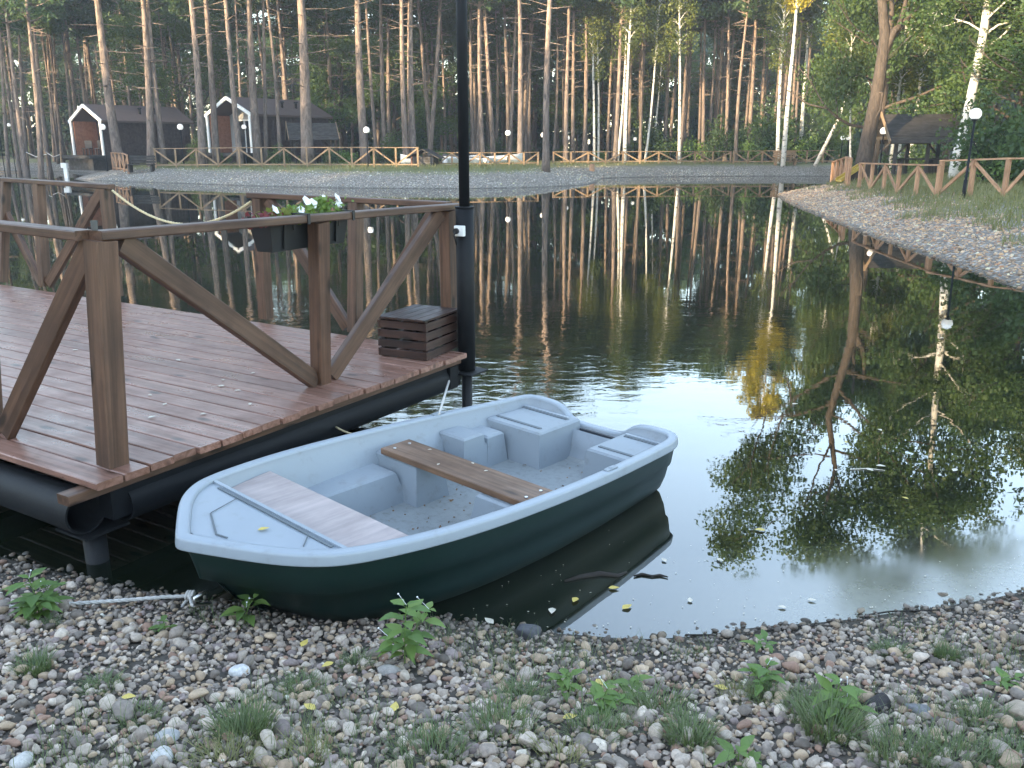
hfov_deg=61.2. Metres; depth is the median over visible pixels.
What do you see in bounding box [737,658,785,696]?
weed
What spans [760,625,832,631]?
twig
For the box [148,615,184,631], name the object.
weed
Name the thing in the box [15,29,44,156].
pine tree
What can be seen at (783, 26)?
birch tree
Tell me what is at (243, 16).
pine tree
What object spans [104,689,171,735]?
grass tuft
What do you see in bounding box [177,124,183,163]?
globe lamp
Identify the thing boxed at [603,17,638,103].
pine tree
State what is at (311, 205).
petunia
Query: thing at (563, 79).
pine tree
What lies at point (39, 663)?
grass tuft
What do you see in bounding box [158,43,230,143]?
broadleaf tree
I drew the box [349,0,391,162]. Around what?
pine tree
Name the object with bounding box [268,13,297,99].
pine tree
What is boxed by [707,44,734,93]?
pine tree
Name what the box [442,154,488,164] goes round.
stored boat
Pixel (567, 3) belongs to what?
pine tree
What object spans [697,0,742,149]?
pine tree
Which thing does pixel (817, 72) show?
broadleaf tree
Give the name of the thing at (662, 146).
shrub
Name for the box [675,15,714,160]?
pine tree
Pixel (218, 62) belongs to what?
pine tree
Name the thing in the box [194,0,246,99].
pine tree
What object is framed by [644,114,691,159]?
shrub
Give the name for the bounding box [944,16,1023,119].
broadleaf tree
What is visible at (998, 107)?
broadleaf tree
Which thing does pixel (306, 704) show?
fallen leaf
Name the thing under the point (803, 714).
grass tuft
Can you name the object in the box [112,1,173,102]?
pine tree
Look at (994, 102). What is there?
broadleaf tree
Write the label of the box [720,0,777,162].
pine tree
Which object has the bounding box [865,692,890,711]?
stone
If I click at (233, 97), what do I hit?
pine tree
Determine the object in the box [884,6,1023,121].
broadleaf tree
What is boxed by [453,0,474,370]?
lamp post
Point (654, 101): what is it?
pine tree
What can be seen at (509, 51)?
pine tree
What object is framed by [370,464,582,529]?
leaf litter
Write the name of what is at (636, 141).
shrub
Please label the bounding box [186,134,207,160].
shrub
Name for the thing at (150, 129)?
pine tree
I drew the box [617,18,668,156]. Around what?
pine tree
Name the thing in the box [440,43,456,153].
pine tree
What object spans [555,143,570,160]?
shrub
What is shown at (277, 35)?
pine tree
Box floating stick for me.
[634,573,667,577]
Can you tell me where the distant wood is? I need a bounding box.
[0,17,1023,155]
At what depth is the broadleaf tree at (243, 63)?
99.69 m
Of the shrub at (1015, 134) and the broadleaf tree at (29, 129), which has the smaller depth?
the shrub at (1015, 134)
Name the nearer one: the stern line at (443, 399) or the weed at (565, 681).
the weed at (565, 681)
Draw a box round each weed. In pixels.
[2,567,75,619]
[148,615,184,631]
[220,593,269,626]
[376,593,445,663]
[546,668,583,701]
[583,676,635,716]
[605,674,653,703]
[713,735,762,767]
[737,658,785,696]
[740,629,776,652]
[805,672,877,729]
[981,666,1023,691]
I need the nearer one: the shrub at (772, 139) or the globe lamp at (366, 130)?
the globe lamp at (366, 130)
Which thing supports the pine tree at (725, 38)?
on the ground at (400, 182)
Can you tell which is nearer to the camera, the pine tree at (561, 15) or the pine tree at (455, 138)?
the pine tree at (561, 15)
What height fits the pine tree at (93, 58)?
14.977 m
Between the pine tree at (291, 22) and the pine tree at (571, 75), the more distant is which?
the pine tree at (571, 75)
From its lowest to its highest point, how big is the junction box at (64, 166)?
1.100 m
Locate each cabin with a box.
[57,104,193,170]
[194,96,332,163]
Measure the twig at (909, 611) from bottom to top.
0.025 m
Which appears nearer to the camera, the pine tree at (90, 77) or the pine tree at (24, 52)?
the pine tree at (90, 77)
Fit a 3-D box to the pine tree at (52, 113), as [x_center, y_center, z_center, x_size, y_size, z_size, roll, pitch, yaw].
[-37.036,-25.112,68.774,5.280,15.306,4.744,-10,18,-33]
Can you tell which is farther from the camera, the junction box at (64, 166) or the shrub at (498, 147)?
the shrub at (498, 147)
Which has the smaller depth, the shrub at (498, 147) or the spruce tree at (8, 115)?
the shrub at (498, 147)
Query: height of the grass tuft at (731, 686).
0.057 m
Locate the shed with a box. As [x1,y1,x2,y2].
[406,149,444,166]
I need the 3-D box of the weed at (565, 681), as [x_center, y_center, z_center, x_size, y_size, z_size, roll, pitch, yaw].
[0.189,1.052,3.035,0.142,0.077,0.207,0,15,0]
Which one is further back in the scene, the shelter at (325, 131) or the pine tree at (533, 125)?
the pine tree at (533, 125)
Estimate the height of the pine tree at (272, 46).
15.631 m
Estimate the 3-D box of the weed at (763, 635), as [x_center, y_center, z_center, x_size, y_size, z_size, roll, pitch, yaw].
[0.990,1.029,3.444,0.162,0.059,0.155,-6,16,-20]
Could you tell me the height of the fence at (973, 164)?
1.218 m
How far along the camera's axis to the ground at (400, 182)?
3.62 m
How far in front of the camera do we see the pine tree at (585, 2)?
61.97 m
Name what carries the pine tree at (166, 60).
on the ground at (400, 182)
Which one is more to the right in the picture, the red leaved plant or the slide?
the slide
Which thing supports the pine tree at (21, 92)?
on the ground at (400, 182)
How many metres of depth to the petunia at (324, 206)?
5.41 m
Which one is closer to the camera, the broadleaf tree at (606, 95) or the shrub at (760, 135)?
the shrub at (760, 135)
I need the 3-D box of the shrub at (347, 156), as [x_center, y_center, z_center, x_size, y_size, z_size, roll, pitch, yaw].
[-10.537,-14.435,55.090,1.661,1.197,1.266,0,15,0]
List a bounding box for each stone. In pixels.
[9,751,32,767]
[65,699,81,710]
[150,745,173,764]
[154,729,179,741]
[228,664,249,676]
[377,664,401,675]
[516,623,540,639]
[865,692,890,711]
[904,703,933,721]
[1002,699,1023,720]
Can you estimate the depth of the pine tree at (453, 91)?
79.78 m
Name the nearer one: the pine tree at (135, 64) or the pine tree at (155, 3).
the pine tree at (155, 3)
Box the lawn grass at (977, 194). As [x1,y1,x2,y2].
[133,159,1023,246]
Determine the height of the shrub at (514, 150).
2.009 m
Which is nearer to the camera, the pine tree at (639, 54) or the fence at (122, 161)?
the fence at (122, 161)
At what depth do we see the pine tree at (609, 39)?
78.36 m
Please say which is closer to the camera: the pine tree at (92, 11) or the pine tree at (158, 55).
the pine tree at (92, 11)
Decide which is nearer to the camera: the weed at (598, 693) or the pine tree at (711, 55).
the weed at (598, 693)
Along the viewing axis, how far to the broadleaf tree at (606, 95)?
80.81 m
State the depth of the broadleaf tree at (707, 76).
100.38 m
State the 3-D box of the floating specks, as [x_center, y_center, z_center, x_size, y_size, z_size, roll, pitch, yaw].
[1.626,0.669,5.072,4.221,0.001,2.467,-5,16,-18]
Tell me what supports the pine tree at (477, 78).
on the ground at (400, 182)
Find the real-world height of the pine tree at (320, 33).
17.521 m
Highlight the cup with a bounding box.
[90,220,97,230]
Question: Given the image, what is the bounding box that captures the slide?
[835,163,865,181]
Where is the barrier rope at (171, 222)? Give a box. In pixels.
[111,190,251,223]
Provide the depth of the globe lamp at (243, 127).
53.81 m
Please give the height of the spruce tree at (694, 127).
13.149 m
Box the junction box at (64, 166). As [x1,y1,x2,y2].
[60,163,68,177]
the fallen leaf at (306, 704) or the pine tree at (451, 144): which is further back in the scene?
the pine tree at (451, 144)
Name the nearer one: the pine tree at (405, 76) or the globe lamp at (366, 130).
the globe lamp at (366, 130)
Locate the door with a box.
[239,119,250,152]
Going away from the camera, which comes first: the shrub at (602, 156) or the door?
the door
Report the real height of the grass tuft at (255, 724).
0.111 m
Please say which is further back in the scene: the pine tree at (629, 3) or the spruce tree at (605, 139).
the spruce tree at (605, 139)
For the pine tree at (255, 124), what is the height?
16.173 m
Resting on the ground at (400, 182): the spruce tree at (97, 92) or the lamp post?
the spruce tree at (97, 92)
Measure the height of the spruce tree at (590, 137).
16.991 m
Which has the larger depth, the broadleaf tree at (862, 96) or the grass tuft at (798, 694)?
the broadleaf tree at (862, 96)
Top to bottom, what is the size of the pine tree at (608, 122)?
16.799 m
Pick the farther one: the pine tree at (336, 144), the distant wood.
the distant wood
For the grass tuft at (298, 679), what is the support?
on the ground at (400, 182)
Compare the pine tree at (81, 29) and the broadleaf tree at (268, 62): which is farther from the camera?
the broadleaf tree at (268, 62)
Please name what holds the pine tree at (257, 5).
on the ground at (400, 182)
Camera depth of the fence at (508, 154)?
55.02 m
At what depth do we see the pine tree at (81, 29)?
65.91 m
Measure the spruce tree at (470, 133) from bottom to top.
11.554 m
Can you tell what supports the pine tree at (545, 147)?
on the ground at (400, 182)
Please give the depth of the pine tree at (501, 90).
75.76 m
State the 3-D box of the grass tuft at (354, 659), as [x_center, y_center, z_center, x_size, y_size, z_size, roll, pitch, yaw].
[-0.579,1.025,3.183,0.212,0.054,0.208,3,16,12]
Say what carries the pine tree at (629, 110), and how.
on the ground at (400, 182)
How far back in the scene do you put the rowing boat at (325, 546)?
4.29 m
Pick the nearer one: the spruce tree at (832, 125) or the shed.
the shed
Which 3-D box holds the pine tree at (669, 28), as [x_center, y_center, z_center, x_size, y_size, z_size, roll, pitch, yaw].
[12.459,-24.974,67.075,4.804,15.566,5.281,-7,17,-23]
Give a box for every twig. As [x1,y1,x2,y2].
[685,634,730,637]
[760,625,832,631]
[865,608,954,614]
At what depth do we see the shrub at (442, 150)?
63.77 m
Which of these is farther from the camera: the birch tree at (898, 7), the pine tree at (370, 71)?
the pine tree at (370, 71)
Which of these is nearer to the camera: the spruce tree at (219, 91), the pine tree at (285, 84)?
the pine tree at (285, 84)
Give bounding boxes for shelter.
[285,121,339,163]
[874,111,973,175]
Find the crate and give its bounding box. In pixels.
[377,304,457,360]
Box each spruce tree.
[0,56,36,155]
[0,89,17,157]
[30,61,51,155]
[34,33,81,155]
[80,61,104,104]
[95,31,136,105]
[141,45,164,106]
[189,81,208,148]
[197,42,246,152]
[337,61,380,158]
[368,21,400,151]
[399,40,457,153]
[468,68,489,155]
[469,62,503,151]
[499,33,541,157]
[513,41,560,157]
[549,63,580,156]
[568,69,611,156]
[603,74,635,156]
[618,53,674,158]
[674,54,701,153]
[676,46,708,153]
[712,35,753,157]
[723,33,763,155]
[790,35,830,157]
[821,110,847,155]
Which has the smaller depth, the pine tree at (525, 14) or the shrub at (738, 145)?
the pine tree at (525, 14)
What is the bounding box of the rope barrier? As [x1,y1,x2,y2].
[26,152,61,165]
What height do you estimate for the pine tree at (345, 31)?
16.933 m
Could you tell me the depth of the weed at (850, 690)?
2.78 m
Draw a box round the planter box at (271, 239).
[251,210,354,252]
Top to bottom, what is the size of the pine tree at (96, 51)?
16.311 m
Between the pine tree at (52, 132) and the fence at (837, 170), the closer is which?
the fence at (837, 170)
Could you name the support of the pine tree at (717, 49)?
on the ground at (400, 182)
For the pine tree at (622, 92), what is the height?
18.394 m
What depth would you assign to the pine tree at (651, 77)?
79.30 m
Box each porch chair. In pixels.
[82,141,92,154]
[95,140,101,154]
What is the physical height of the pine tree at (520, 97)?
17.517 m
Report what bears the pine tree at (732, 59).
on the ground at (400, 182)
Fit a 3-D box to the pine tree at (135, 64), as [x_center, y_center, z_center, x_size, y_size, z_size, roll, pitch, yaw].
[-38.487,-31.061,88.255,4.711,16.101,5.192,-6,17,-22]
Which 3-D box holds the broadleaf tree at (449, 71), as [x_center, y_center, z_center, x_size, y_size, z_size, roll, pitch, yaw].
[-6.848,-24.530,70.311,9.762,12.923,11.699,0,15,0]
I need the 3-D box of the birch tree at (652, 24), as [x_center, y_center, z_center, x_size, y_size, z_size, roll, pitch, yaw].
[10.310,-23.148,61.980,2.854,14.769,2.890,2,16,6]
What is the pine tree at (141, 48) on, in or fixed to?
on the ground at (400, 182)
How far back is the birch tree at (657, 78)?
67.52 m
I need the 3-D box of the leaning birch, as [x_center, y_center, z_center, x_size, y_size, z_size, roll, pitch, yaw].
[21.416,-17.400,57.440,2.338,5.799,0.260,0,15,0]
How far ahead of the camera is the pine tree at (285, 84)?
62.16 m
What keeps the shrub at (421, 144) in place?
on the ground at (400, 182)
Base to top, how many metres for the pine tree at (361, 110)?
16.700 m
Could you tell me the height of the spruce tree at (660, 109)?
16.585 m
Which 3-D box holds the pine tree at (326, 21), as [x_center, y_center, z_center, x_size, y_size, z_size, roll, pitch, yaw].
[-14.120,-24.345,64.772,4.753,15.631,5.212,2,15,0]
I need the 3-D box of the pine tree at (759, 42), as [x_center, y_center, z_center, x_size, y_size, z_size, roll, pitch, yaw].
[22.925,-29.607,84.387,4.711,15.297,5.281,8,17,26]
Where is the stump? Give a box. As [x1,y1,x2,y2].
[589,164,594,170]
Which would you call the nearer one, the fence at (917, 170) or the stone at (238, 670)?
the stone at (238, 670)
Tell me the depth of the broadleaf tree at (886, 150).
59.70 m
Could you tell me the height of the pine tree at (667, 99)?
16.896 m
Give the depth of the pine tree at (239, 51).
101.25 m
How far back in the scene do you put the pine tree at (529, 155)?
67.41 m
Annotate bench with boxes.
[126,155,155,171]
[773,151,796,164]
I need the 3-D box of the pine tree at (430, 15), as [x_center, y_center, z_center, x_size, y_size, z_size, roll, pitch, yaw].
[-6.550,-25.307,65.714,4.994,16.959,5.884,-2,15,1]
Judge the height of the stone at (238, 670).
0.049 m
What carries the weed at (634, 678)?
on the ground at (400, 182)
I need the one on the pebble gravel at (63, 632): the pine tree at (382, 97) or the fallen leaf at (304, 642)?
the fallen leaf at (304, 642)
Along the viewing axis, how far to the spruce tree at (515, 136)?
82.72 m
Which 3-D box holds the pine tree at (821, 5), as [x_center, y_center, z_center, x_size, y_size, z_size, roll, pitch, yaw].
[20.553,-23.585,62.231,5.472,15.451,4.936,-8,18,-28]
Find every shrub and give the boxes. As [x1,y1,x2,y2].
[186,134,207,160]
[220,152,231,165]
[268,142,290,165]
[320,146,341,163]
[333,148,357,163]
[372,129,401,163]
[397,117,439,156]
[433,148,450,161]
[485,135,513,155]
[512,140,535,157]
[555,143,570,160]
[592,149,607,160]
[621,113,663,160]
[636,124,676,160]
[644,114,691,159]
[669,135,706,160]
[692,111,734,160]
[717,124,756,160]
[721,129,758,159]
[738,95,806,160]
[738,137,767,162]
[752,72,833,160]
[760,112,825,162]
[788,133,829,162]
[799,107,855,162]
[830,136,859,166]
[877,156,896,175]
[882,144,943,173]
[931,85,1023,181]
[931,153,949,171]
[963,144,1023,182]
[991,111,1023,185]
[999,108,1023,173]
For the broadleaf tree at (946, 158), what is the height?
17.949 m
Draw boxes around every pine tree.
[0,0,37,174]
[0,0,40,175]
[0,0,65,176]
[0,1,27,172]
[1,30,35,155]
[2,1,50,172]
[2,32,21,164]
[2,32,45,155]
[4,29,22,171]
[14,0,76,172]
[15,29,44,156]
[26,4,75,162]
[26,21,61,163]
[35,23,62,161]
[37,32,67,159]
[38,0,111,103]
[40,1,87,112]
[44,23,77,150]
[46,0,91,154]
[46,7,100,103]
[49,35,63,146]
[55,4,93,102]
[69,13,112,103]
[69,28,116,104]
[69,30,98,103]
[69,38,117,98]
[70,0,140,169]
[71,28,107,97]
[78,6,102,103]
[79,0,131,105]
[89,1,136,104]
[92,23,118,104]
[100,0,139,105]
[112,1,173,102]
[115,0,175,166]
[115,41,153,105]
[126,0,167,163]
[129,15,154,79]
[129,42,170,106]
[131,38,145,105]
[132,0,184,106]
[152,0,187,113]
[152,7,180,106]
[153,3,188,108]
[153,10,191,108]
[153,12,174,105]
[161,0,223,96]
[168,12,189,159]
[169,42,194,143]
[171,0,214,166]
[194,0,225,165]
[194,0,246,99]
[195,1,234,103]
[202,12,235,97]
[202,13,240,96]
[207,0,244,165]
[209,0,268,92]
[209,11,234,101]
[215,0,260,97]
[225,31,257,96]
[227,0,281,165]
[230,0,285,93]
[233,0,261,96]
[253,0,307,99]
[254,0,283,165]
[254,1,298,98]
[255,0,276,163]
[260,0,321,99]
[263,0,343,166]
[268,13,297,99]
[273,10,310,91]
[274,0,306,99]
[288,1,349,104]
[291,0,331,85]
[291,0,352,146]
[292,0,347,105]
[305,0,346,107]
[320,0,361,154]
[321,9,354,151]
[330,4,370,158]
[334,0,375,163]
[338,12,372,103]
[346,0,393,157]
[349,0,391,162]
[350,0,382,163]
[353,0,397,67]
[361,0,427,139]
[363,0,407,162]
[381,0,418,154]
[391,2,425,133]
[394,0,435,154]
[395,0,454,151]
[405,0,434,156]
[406,0,455,133]
[412,0,455,153]
[415,0,445,150]
[425,0,453,156]
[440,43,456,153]
[442,0,490,154]
[444,7,453,153]
[447,58,456,154]
[448,1,498,154]
[448,11,493,120]
[450,38,456,112]
[453,5,494,148]
[454,5,491,106]
[467,0,507,156]
[468,0,517,149]
[470,0,505,155]
[474,3,508,155]
[474,11,501,155]
[475,0,509,154]
[476,0,523,153]
[483,21,512,103]
[493,27,510,150]
[497,11,534,150]
[499,0,542,161]
[500,0,540,153]
[503,3,546,106]
[507,0,560,159]
[512,0,536,161]
[514,17,562,158]
[515,15,545,144]
[522,17,571,103]
[527,0,584,161]
[531,0,572,172]
[531,37,555,158]
[536,28,571,92]
[537,20,584,159]
[546,0,582,162]
[549,35,571,155]
[553,6,582,151]
[554,33,584,155]
[555,0,611,160]
[563,7,584,159]
[564,0,612,160]
[566,18,604,158]
[584,20,617,101]
[593,0,642,162]
[600,13,618,159]
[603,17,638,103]
[606,5,645,159]
[606,12,653,160]
[610,0,655,160]
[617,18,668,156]
[617,41,623,158]
[618,0,674,116]
[627,21,652,159]
[627,25,676,124]
[633,0,666,159]
[638,26,659,159]
[647,12,689,132]
[657,0,699,160]
[662,0,717,160]
[662,7,710,160]
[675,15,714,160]
[677,30,695,160]
[680,0,729,160]
[683,19,720,160]
[686,32,694,144]
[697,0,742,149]
[698,0,745,159]
[701,9,743,156]
[706,25,746,159]
[706,28,748,158]
[706,41,731,127]
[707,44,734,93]
[710,28,752,107]
[711,21,742,139]
[714,4,752,129]
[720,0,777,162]
[722,20,758,153]
[728,0,774,158]
[730,21,767,120]
[739,14,775,160]
[741,11,772,160]
[741,24,772,116]
[755,0,817,160]
[756,31,777,118]
[757,27,795,49]
[759,6,797,128]
[761,0,822,155]
[763,21,791,118]
[772,24,816,82]
[773,0,824,160]
[776,0,833,157]
[797,3,834,157]
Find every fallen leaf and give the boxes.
[122,693,134,698]
[300,639,307,646]
[304,703,314,709]
[322,661,332,666]
[390,702,398,710]
[485,618,493,623]
[563,713,576,718]
[622,604,631,608]
[713,684,727,688]
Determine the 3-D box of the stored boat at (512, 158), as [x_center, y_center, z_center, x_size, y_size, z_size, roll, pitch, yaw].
[-0.581,-14.923,57.368,2.600,0.760,1.140,-3,16,-12]
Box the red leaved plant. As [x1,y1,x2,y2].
[241,211,282,229]
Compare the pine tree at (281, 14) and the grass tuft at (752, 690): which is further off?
the pine tree at (281, 14)
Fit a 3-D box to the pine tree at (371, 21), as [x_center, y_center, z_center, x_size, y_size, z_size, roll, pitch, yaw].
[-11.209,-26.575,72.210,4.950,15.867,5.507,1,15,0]
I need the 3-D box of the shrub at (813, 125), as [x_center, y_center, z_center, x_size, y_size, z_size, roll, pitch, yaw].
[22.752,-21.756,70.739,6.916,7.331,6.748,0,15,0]
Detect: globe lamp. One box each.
[0,140,5,175]
[7,123,15,172]
[99,124,107,170]
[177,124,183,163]
[241,125,247,165]
[363,127,369,166]
[505,130,510,162]
[878,127,885,173]
[962,108,981,198]
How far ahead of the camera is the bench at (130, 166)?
51.06 m
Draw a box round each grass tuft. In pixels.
[1,639,65,677]
[16,612,66,631]
[70,665,134,700]
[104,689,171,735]
[171,722,270,767]
[185,677,292,750]
[266,716,340,767]
[267,665,328,698]
[331,643,380,675]
[367,698,483,767]
[434,677,563,758]
[485,665,556,707]
[518,724,604,767]
[547,688,642,748]
[601,668,703,736]
[645,692,730,753]
[705,667,773,707]
[727,667,805,710]
[759,670,859,731]
[774,682,900,750]
[850,702,979,767]
[863,631,924,660]
[903,705,1023,767]
[927,636,970,660]
[942,682,1023,734]
[965,716,1023,767]
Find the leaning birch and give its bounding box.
[813,101,844,166]
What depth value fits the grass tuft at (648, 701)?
2.87 m
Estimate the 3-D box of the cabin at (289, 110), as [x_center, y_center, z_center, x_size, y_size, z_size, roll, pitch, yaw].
[-16.882,-17.278,59.213,4.610,4.320,8.500,10,18,31]
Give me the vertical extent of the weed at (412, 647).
0.321 m
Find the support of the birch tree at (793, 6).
on the ground at (400, 182)
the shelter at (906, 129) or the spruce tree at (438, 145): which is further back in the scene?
the spruce tree at (438, 145)
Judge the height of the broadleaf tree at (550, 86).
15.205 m
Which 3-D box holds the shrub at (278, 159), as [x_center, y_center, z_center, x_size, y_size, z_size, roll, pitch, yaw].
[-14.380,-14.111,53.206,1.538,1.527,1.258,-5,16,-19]
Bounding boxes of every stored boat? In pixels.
[400,154,420,163]
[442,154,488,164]
[444,155,478,165]
[486,153,521,162]
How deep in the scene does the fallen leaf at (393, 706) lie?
2.80 m
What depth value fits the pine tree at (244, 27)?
70.33 m
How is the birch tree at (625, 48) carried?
on the ground at (400, 182)
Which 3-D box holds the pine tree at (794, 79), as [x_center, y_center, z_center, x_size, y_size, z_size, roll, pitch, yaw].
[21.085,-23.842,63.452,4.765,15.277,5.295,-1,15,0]
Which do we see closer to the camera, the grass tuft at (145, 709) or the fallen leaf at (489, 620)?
the grass tuft at (145, 709)
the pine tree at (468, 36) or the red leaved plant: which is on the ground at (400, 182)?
the pine tree at (468, 36)
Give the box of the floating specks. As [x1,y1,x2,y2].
[473,514,1013,632]
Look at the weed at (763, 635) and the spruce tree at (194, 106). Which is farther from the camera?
the spruce tree at (194, 106)
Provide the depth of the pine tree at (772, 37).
81.44 m
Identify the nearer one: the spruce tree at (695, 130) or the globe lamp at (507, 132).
the globe lamp at (507, 132)
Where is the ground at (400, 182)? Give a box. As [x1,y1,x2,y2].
[0,154,1023,767]
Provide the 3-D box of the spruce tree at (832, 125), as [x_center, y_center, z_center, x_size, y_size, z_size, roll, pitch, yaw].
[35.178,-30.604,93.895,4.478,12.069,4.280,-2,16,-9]
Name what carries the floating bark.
on the pond water
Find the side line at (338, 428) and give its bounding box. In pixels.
[335,426,349,433]
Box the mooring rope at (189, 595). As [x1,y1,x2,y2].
[9,590,195,608]
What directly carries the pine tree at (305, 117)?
on the ground at (400, 182)
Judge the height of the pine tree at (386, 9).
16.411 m
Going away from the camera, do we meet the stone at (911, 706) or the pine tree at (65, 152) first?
the stone at (911, 706)
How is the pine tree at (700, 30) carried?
on the ground at (400, 182)
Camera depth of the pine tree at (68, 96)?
65.62 m
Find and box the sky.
[14,0,975,147]
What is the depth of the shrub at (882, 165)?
45.15 m
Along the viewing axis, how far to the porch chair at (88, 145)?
60.10 m
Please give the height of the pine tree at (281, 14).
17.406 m
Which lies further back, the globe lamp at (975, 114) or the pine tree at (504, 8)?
the pine tree at (504, 8)
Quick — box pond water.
[0,171,1023,638]
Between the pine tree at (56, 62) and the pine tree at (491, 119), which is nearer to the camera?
the pine tree at (491, 119)
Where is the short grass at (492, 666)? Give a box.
[0,594,1023,767]
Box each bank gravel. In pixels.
[109,165,751,187]
[777,178,1023,290]
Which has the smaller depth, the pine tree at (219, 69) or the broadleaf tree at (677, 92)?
the pine tree at (219, 69)
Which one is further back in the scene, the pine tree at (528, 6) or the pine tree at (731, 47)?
the pine tree at (731, 47)
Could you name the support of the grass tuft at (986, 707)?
on the ground at (400, 182)
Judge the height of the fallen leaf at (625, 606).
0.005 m
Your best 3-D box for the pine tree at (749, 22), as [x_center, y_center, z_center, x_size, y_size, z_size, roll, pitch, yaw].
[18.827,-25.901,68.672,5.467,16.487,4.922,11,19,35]
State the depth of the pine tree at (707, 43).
85.22 m
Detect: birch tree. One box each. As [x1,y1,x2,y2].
[570,0,611,162]
[576,2,622,160]
[609,0,649,160]
[610,0,651,162]
[638,0,674,160]
[645,11,683,160]
[658,0,701,162]
[758,0,807,163]
[780,0,814,166]
[795,8,828,160]
[812,0,878,156]
[871,0,938,157]
[872,0,944,173]
[891,0,1023,179]
[894,0,954,152]
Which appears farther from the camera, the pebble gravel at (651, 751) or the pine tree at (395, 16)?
the pine tree at (395, 16)
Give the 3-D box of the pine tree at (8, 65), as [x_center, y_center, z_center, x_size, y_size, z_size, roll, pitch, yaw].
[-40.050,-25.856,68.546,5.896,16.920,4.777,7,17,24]
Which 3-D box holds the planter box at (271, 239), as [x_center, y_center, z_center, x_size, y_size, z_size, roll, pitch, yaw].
[-1.236,-0.942,5.263,0.289,0.217,0.697,8,18,28]
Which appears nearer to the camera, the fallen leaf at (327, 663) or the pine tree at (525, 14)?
the fallen leaf at (327, 663)
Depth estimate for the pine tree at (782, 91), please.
68.97 m
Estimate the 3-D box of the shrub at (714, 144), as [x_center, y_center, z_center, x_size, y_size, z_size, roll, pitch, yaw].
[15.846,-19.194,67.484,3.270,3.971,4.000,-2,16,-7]
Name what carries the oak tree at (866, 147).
on the ground at (400, 182)
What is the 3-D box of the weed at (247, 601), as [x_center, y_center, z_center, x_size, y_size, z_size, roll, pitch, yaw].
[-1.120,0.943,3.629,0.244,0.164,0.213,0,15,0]
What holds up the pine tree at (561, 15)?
on the ground at (400, 182)
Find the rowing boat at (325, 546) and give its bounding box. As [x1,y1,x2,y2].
[175,394,677,621]
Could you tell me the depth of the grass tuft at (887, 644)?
3.36 m
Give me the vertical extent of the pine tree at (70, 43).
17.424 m
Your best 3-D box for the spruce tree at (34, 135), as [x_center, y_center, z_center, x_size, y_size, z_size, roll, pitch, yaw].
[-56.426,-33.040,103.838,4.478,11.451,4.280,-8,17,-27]
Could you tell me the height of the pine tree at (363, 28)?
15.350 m
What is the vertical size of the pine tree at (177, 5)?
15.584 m
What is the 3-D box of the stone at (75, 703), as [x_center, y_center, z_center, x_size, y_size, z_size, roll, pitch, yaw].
[-1.409,1.033,2.775,0.051,0.026,0.057,-11,19,-35]
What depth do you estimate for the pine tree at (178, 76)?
75.44 m
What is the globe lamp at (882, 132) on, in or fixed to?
on the ground at (400, 182)
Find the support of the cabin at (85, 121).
on the ground at (400, 182)
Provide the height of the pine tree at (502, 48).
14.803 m
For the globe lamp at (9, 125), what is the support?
on the ground at (400, 182)
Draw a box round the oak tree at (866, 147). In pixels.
[801,0,1014,180]
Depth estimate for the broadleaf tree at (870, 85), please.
47.14 m
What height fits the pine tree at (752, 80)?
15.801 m
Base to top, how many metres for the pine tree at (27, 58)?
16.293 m
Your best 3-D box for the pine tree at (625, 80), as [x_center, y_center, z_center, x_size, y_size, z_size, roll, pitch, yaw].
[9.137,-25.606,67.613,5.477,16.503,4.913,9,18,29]
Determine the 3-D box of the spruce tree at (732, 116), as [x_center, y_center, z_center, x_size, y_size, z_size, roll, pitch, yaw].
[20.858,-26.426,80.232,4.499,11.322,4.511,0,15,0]
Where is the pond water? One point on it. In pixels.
(718, 325)
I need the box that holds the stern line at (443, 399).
[438,380,449,414]
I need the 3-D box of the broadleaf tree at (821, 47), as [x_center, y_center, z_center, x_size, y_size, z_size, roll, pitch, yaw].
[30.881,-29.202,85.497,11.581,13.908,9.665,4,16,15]
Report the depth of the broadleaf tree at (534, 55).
74.86 m
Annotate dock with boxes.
[0,177,487,564]
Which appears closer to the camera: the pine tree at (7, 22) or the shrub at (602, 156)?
the pine tree at (7, 22)
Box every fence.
[110,152,129,173]
[153,147,418,167]
[423,152,538,165]
[552,151,731,163]
[732,150,839,163]
[830,156,852,185]
[857,162,942,196]
[939,157,1023,196]
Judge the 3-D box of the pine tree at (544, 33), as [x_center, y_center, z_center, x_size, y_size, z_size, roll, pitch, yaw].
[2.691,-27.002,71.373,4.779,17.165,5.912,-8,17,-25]
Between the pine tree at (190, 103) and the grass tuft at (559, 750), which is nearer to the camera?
the grass tuft at (559, 750)
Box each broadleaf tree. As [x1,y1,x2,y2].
[0,32,83,157]
[24,46,117,122]
[75,45,176,106]
[79,0,248,160]
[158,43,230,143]
[182,35,286,98]
[254,16,299,98]
[278,32,398,127]
[286,27,406,157]
[333,22,470,160]
[344,41,442,140]
[375,2,485,156]
[414,40,515,144]
[446,37,580,150]
[477,35,540,119]
[499,34,583,116]
[542,46,656,154]
[559,33,662,156]
[631,43,699,129]
[658,50,737,138]
[742,41,799,154]
[766,19,868,132]
[777,0,1018,175]
[805,1,890,146]
[808,0,976,157]
[813,0,992,155]
[824,12,905,140]
[838,12,923,161]
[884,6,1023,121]
[897,37,958,157]
[902,11,1023,172]
[925,0,1023,99]
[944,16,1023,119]
[948,23,1022,139]
[979,35,1019,118]
[989,4,1023,138]
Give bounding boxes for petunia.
[252,205,300,224]
[278,195,318,214]
[305,193,353,222]
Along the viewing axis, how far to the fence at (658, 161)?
61.03 m
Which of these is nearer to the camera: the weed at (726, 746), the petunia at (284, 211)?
the weed at (726, 746)
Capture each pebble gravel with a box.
[0,551,1023,733]
[0,666,1023,767]
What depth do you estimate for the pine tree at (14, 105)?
64.10 m

